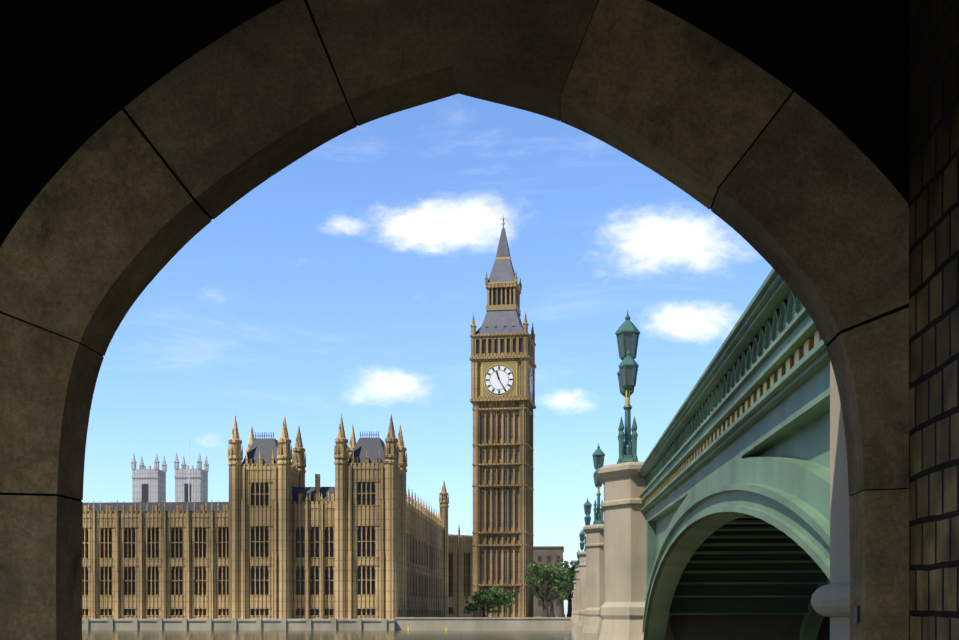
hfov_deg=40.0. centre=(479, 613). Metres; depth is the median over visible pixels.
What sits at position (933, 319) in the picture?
tunnel tile wall
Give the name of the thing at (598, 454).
bridge lamp
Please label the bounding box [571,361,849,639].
granite bridge piers
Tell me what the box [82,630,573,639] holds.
river water
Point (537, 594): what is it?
tree
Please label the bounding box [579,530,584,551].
bridge lamp
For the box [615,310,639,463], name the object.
bridge lamp
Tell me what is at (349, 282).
sky
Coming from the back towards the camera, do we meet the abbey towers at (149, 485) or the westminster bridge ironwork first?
the abbey towers at (149, 485)
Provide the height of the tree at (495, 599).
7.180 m
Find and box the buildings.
[533,546,576,616]
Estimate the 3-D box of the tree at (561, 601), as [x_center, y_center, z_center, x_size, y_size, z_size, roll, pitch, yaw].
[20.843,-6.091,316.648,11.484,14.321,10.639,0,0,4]
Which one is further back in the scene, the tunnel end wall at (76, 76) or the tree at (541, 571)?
the tree at (541, 571)
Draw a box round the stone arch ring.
[0,0,908,639]
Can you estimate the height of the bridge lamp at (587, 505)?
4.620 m
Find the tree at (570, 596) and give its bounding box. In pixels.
[547,562,576,616]
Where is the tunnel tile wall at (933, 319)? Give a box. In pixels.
[909,0,958,639]
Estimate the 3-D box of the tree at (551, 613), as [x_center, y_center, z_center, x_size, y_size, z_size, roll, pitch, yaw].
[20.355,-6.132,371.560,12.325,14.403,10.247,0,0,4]
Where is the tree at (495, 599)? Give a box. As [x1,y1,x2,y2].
[465,586,515,616]
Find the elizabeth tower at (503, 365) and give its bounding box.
[469,215,535,616]
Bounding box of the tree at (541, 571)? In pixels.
[524,562,573,616]
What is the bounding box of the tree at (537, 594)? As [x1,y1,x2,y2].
[533,568,556,616]
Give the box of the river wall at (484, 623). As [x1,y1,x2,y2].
[82,617,570,629]
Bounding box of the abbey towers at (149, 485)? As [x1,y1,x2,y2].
[131,452,208,501]
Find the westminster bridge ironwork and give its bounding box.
[603,268,829,639]
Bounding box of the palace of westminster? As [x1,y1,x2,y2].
[82,414,472,618]
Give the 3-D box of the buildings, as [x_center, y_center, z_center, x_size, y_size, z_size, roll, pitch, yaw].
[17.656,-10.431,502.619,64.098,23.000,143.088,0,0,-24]
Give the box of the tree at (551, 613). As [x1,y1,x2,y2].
[533,566,571,616]
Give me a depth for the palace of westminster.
275.82 m
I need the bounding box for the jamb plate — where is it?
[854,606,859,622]
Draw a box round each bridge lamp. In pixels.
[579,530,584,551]
[583,498,591,550]
[592,443,604,524]
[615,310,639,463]
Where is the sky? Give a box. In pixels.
[82,94,771,613]
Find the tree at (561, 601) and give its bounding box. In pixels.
[544,559,574,616]
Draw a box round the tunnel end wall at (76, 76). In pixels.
[0,0,908,501]
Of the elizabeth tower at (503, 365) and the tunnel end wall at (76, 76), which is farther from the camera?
the elizabeth tower at (503, 365)
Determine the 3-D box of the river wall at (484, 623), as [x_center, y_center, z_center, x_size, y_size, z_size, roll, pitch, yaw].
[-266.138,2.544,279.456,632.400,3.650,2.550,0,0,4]
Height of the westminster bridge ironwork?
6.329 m
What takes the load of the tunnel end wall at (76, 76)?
on the bank ground
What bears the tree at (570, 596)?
on the bank ground
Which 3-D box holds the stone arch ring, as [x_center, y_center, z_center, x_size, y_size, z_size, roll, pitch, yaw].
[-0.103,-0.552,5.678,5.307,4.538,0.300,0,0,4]

